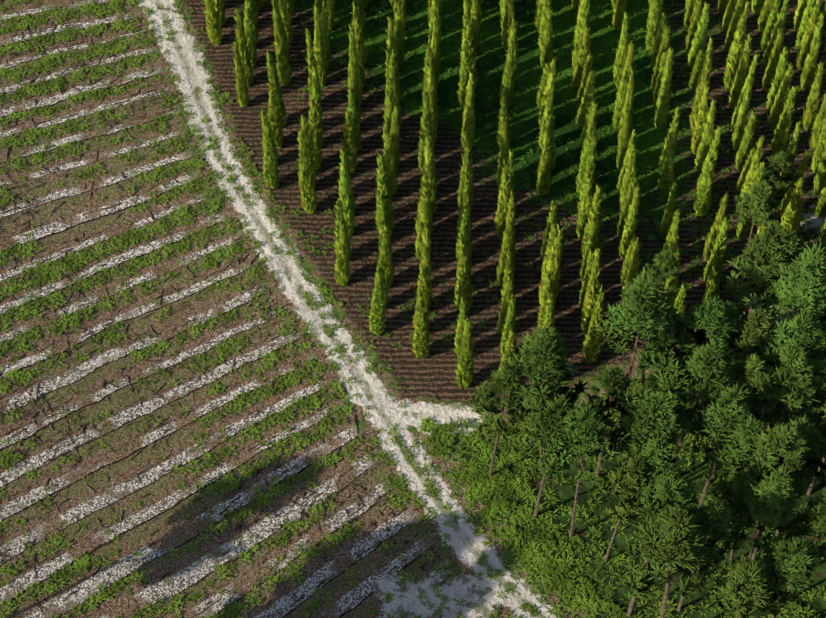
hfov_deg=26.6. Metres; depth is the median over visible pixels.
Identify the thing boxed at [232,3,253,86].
columnar tree
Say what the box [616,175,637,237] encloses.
young pine
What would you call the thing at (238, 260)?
logging slash branches
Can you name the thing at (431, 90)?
young pine
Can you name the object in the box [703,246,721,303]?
poplar tree
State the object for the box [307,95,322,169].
columnar tree
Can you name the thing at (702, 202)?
poplar tree
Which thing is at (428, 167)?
poplar tree
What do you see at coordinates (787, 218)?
poplar tree
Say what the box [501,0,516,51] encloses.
columnar tree
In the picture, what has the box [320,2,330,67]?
columnar tree
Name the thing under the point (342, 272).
columnar tree
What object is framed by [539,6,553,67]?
columnar tree
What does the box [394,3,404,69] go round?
columnar tree
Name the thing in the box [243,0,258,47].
columnar tree
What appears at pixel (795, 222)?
young pine
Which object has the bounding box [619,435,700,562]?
mature pine
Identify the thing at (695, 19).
columnar tree
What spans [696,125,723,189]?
young pine
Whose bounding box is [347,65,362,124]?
columnar tree
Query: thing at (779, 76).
columnar tree
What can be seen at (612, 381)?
mature pine
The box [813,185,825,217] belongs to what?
young pine
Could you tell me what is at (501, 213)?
columnar tree
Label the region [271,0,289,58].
columnar tree
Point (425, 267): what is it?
columnar tree
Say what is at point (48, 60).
weeds
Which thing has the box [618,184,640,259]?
poplar tree
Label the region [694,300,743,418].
mature pine
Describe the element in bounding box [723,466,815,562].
mature pine
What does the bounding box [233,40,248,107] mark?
columnar tree
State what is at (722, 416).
mature pine
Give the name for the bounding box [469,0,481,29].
columnar tree
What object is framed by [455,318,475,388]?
poplar tree
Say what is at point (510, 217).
columnar tree
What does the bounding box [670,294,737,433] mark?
mature pine
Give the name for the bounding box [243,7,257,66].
columnar tree
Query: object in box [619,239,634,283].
young pine
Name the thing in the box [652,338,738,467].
mature pine
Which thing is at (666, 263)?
verge pine
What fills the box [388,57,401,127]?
columnar tree
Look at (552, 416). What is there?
mature pine
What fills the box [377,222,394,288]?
columnar tree
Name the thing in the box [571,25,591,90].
poplar tree
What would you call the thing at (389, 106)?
columnar tree
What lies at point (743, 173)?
young pine
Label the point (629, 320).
mature pine
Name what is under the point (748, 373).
mature pine
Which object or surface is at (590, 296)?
poplar tree
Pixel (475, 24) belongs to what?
columnar tree
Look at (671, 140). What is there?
columnar tree
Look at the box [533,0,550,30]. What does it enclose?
columnar tree
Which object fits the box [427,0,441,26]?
columnar tree
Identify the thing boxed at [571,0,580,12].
columnar tree
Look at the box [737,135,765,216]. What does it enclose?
young pine
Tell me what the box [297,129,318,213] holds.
columnar tree
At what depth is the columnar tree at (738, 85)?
185.71 m
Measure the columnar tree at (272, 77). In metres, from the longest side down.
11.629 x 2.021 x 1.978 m
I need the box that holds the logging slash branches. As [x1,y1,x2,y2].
[0,0,450,617]
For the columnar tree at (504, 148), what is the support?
on the ground
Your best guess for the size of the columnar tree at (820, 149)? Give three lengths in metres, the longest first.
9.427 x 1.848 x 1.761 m
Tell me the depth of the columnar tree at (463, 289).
169.78 m
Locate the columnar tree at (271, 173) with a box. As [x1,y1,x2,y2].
[262,120,279,188]
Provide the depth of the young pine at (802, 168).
175.85 m
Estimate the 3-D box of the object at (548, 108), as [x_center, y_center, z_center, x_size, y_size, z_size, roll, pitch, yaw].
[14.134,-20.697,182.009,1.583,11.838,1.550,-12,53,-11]
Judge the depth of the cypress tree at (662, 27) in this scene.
189.16 m
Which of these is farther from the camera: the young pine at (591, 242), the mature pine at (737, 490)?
the young pine at (591, 242)
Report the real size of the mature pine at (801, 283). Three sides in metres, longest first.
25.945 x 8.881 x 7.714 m
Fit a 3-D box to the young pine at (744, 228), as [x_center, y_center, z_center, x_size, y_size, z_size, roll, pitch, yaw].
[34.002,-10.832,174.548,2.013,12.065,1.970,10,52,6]
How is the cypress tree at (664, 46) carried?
on the ground
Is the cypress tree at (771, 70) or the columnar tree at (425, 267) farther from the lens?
the cypress tree at (771, 70)
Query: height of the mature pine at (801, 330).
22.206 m
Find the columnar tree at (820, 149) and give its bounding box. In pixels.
[811,119,825,172]
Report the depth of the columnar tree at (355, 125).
183.09 m
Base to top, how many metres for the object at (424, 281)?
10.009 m
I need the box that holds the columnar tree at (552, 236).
[541,220,557,282]
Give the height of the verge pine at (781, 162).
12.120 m
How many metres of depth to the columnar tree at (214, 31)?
193.12 m
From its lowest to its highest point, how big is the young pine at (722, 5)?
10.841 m
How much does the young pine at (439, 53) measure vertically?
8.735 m
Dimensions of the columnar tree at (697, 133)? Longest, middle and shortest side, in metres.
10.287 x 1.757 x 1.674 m
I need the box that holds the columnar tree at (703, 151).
[695,99,716,174]
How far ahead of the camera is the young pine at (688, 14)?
194.70 m
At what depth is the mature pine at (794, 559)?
137.81 m
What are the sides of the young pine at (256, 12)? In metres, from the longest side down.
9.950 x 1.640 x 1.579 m
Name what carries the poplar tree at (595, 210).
on the ground
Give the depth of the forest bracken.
160.11 m
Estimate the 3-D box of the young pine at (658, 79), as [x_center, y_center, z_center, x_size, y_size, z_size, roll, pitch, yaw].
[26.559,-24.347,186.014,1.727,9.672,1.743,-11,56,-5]
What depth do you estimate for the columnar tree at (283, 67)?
187.74 m
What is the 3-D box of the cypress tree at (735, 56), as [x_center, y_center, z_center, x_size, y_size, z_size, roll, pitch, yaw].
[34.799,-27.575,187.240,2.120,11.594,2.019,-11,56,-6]
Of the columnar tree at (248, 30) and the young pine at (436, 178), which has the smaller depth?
the young pine at (436, 178)
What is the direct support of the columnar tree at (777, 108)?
on the ground
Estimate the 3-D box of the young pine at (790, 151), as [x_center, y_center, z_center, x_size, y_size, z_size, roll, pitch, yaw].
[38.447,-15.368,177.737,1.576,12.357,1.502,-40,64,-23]
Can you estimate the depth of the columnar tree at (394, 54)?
185.31 m
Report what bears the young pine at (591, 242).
on the ground
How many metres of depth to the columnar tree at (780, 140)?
182.60 m
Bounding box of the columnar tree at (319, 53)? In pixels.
[313,3,326,86]
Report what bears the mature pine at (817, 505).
on the ground
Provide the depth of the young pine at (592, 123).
178.86 m
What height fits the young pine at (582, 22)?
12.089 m
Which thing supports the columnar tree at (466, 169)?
on the ground
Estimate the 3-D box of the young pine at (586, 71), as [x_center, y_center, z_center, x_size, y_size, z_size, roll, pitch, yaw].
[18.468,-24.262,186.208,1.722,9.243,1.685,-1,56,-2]
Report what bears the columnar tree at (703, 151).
on the ground
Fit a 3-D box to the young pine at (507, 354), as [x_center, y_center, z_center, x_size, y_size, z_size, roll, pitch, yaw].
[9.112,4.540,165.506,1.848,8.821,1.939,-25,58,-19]
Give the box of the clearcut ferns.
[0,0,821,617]
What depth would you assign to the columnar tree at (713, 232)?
173.00 m
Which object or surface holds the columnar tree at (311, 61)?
on the ground
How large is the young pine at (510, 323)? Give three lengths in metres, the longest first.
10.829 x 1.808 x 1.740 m
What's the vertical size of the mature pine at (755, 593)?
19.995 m
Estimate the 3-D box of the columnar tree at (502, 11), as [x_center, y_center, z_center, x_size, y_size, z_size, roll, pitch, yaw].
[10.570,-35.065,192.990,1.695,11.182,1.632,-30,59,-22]
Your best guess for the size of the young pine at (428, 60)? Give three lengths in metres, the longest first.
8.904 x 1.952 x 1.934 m
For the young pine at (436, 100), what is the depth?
184.64 m
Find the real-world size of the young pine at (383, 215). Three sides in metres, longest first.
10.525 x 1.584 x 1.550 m
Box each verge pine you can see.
[644,249,680,296]
[734,180,778,278]
[764,149,799,209]
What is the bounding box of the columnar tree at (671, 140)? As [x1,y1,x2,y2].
[659,106,680,172]
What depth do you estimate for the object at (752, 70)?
182.94 m
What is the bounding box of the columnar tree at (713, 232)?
[703,194,728,261]
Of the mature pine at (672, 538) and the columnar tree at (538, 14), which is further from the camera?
the columnar tree at (538, 14)
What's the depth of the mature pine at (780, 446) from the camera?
142.75 m
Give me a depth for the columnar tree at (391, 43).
186.64 m
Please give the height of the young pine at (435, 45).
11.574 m
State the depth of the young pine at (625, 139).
180.52 m
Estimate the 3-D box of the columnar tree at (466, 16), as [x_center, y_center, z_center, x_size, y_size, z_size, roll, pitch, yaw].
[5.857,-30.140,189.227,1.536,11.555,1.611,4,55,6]
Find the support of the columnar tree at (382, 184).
on the ground
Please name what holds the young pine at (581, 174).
on the ground
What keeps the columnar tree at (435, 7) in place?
on the ground
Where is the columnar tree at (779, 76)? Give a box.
[766,46,788,111]
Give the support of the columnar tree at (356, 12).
on the ground
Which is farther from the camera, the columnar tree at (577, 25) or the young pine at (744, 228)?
the columnar tree at (577, 25)
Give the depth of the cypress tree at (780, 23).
188.39 m
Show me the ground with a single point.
(412, 382)
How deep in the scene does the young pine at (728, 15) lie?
194.47 m
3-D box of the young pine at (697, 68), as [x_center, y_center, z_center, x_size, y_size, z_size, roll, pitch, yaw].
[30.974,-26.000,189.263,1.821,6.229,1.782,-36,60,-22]
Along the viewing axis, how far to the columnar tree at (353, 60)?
184.47 m
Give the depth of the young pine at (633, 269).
169.00 m
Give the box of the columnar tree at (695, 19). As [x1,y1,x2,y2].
[685,0,702,51]
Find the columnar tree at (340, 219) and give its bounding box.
[333,200,351,259]
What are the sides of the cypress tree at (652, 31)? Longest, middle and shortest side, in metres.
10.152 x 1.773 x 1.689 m
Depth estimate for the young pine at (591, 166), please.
174.99 m
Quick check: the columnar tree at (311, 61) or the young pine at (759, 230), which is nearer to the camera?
the young pine at (759, 230)
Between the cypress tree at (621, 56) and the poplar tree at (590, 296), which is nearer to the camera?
the poplar tree at (590, 296)
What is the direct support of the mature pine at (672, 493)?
on the ground
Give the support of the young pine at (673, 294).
on the ground
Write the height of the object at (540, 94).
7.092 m
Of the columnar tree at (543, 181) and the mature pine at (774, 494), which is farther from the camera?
the columnar tree at (543, 181)
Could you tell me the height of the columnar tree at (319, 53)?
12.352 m
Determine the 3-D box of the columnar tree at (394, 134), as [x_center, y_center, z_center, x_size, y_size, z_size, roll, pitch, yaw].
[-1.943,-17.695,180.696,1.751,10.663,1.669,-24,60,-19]
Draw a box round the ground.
[0,0,825,617]
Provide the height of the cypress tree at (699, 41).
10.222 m
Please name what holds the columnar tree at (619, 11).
on the ground
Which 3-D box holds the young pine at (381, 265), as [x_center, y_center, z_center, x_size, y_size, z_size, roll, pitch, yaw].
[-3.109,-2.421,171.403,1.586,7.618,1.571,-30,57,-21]
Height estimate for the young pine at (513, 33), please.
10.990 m
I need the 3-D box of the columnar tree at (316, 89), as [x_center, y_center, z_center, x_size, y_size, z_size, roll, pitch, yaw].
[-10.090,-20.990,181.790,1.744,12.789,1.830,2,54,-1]
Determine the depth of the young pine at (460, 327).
166.72 m
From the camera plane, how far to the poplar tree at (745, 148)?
181.03 m
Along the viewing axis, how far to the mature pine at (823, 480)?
147.24 m
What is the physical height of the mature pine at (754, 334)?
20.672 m
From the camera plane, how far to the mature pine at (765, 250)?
154.99 m
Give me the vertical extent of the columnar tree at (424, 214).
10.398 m
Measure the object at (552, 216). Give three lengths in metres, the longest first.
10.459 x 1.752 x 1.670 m
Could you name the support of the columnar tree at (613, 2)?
on the ground
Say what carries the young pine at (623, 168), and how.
on the ground
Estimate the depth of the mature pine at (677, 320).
151.52 m
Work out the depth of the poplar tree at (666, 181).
180.33 m
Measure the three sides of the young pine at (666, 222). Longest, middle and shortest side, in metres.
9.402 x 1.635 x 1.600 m
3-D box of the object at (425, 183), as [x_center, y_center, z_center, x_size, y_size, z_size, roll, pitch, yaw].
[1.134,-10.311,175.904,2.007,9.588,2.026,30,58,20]
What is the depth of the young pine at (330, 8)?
194.81 m
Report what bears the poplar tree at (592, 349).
on the ground
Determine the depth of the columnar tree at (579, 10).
194.62 m
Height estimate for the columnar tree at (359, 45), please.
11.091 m
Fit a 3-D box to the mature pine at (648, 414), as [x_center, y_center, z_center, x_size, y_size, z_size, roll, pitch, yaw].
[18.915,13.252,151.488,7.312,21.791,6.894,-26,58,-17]
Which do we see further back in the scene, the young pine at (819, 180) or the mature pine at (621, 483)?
the young pine at (819, 180)
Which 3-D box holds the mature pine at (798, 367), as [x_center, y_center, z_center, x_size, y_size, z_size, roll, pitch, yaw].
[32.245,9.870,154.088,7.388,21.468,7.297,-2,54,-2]
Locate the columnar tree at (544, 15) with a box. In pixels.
[537,0,552,50]
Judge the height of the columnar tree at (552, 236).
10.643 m
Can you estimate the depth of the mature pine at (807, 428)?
145.41 m
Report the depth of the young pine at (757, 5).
197.06 m
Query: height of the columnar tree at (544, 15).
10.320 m
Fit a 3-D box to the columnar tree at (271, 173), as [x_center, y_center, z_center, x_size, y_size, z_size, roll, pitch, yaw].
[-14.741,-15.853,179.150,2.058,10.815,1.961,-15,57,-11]
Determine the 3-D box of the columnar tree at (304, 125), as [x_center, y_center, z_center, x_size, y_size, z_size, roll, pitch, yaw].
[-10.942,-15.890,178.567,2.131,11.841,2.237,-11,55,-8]
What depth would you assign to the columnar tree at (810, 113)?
184.80 m
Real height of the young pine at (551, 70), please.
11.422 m
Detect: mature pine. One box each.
[464,359,532,477]
[512,338,590,470]
[513,324,570,444]
[518,395,576,516]
[539,404,609,536]
[578,364,632,476]
[594,269,694,389]
[596,454,654,562]
[599,271,679,427]
[602,385,692,508]
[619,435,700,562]
[620,506,724,617]
[622,472,703,616]
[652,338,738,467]
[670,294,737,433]
[677,499,740,611]
[690,382,754,511]
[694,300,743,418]
[703,553,796,617]
[705,467,767,562]
[708,352,777,484]
[710,415,767,536]
[721,219,789,365]
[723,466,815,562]
[725,307,777,396]
[741,342,819,465]
[743,242,825,416]
[745,423,813,558]
[751,230,807,326]
[754,536,818,617]
[763,308,825,421]
[774,415,825,534]
[774,488,825,591]
[806,372,825,495]
[816,459,825,558]
[817,226,825,318]
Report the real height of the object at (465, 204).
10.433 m
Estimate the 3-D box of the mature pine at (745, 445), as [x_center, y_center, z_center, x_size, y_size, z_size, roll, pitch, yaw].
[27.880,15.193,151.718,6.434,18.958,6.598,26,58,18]
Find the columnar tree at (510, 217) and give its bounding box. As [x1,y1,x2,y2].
[501,192,516,253]
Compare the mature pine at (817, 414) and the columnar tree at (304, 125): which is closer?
the mature pine at (817, 414)
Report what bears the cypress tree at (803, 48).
on the ground
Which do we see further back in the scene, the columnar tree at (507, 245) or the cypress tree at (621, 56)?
the cypress tree at (621, 56)
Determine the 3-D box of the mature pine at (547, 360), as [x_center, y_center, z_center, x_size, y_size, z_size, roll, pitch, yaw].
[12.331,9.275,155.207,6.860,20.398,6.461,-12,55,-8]
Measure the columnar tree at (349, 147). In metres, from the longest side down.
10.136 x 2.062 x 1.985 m
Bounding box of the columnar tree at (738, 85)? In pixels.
[729,34,752,108]
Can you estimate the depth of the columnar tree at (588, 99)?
184.35 m
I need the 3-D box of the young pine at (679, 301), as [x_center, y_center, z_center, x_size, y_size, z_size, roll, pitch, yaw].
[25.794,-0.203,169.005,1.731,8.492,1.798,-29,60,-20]
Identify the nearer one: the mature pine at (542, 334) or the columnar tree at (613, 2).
the mature pine at (542, 334)
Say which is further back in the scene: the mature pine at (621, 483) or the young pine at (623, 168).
the young pine at (623, 168)
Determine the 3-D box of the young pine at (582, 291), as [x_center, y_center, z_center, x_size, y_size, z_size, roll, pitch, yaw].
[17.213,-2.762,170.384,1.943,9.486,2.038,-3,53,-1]
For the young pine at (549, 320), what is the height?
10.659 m
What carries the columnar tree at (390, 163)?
on the ground
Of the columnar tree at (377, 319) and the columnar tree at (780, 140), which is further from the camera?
the columnar tree at (780, 140)
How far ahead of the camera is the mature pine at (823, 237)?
161.46 m
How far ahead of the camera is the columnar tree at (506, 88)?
186.19 m
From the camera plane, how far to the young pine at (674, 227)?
172.42 m
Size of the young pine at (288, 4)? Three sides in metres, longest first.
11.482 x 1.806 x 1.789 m
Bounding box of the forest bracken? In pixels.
[419,311,825,617]
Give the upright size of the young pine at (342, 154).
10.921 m
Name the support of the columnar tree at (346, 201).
on the ground
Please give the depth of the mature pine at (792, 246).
155.87 m
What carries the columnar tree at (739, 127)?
on the ground
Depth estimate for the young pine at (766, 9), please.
194.52 m
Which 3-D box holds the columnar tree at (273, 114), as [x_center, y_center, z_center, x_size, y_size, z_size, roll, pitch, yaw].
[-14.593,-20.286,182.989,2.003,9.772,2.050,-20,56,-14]
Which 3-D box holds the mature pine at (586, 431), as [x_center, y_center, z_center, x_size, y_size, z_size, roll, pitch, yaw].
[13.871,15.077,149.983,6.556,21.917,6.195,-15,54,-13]
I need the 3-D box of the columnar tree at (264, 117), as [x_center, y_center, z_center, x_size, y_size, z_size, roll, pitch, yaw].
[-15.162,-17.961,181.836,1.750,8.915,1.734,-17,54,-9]
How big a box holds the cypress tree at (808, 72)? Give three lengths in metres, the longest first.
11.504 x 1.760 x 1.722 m
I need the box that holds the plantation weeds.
[201,0,825,349]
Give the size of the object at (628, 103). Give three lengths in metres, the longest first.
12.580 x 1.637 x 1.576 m
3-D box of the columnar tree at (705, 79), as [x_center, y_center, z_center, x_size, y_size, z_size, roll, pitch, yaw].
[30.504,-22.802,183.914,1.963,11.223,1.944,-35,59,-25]
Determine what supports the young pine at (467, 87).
on the ground
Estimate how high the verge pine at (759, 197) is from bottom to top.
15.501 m
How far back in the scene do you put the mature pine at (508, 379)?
152.23 m
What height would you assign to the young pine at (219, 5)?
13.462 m
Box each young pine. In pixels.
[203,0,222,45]
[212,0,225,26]
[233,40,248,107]
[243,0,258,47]
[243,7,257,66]
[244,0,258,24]
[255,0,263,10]
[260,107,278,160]
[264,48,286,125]
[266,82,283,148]
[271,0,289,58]
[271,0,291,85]
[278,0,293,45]
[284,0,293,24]
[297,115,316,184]
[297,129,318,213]
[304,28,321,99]
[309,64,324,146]
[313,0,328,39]
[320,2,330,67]
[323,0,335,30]
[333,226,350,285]
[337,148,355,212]
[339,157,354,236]
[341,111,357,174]
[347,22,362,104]
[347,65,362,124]
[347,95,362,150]
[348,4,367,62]
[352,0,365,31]
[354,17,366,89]
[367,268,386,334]
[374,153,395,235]
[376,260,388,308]
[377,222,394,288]
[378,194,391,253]
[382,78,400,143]
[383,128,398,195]
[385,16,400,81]
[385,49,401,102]
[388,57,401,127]
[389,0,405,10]
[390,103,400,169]
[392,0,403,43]
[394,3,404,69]
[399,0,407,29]
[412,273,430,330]
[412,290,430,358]
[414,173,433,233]
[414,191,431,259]
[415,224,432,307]
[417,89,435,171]
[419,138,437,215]
[420,65,437,142]
[420,135,437,190]
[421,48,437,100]
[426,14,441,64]
[426,63,439,126]
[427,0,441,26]
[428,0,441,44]
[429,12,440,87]
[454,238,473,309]
[454,297,468,357]
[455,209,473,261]
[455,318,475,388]
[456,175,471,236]
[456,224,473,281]
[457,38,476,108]
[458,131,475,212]
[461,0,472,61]
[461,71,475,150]
[461,85,475,127]
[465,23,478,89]
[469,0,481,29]
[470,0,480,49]
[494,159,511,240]
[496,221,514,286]
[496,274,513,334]
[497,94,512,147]
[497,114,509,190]
[498,329,515,371]
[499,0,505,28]
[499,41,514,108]
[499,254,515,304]
[500,296,517,356]
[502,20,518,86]
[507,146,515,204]
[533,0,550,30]
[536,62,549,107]
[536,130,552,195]
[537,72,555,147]
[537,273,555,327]
[538,57,557,126]
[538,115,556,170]
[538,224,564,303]
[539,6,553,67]
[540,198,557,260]
[542,297,555,329]
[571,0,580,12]
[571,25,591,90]
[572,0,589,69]
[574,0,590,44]
[575,53,592,108]
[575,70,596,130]
[575,133,593,193]
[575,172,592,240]
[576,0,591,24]
[577,136,597,213]
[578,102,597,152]
[578,250,594,309]
[579,100,597,166]
[579,217,597,280]
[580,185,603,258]
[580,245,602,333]
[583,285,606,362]
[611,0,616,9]
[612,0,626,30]
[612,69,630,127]
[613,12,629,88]
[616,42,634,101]
[616,109,630,171]
[616,130,636,193]
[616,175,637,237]
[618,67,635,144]
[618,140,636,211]
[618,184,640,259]
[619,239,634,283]
[622,238,642,300]
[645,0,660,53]
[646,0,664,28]
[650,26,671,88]
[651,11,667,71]
[652,51,667,108]
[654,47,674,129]
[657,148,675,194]
[659,182,677,239]
[661,231,679,283]
[663,208,680,251]
[664,248,680,305]
[667,281,688,324]
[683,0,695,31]
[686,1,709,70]
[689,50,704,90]
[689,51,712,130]
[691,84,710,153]
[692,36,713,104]
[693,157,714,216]
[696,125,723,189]
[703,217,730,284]
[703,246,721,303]
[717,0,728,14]
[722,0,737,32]
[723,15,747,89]
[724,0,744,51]
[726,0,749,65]
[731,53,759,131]
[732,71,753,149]
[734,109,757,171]
[735,161,765,241]
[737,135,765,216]
[737,149,754,193]
[741,219,767,285]
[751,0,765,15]
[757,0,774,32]
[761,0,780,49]
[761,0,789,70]
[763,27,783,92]
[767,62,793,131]
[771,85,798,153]
[776,118,801,196]
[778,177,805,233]
[779,150,810,217]
[787,198,804,238]
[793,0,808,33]
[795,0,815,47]
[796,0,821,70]
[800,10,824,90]
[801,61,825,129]
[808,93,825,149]
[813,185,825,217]
[814,146,825,195]
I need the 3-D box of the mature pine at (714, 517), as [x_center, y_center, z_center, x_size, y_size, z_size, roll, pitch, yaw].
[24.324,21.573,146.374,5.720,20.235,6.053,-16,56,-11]
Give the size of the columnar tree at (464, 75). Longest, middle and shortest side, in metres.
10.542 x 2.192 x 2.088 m
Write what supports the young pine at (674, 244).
on the ground
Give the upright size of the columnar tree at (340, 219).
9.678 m

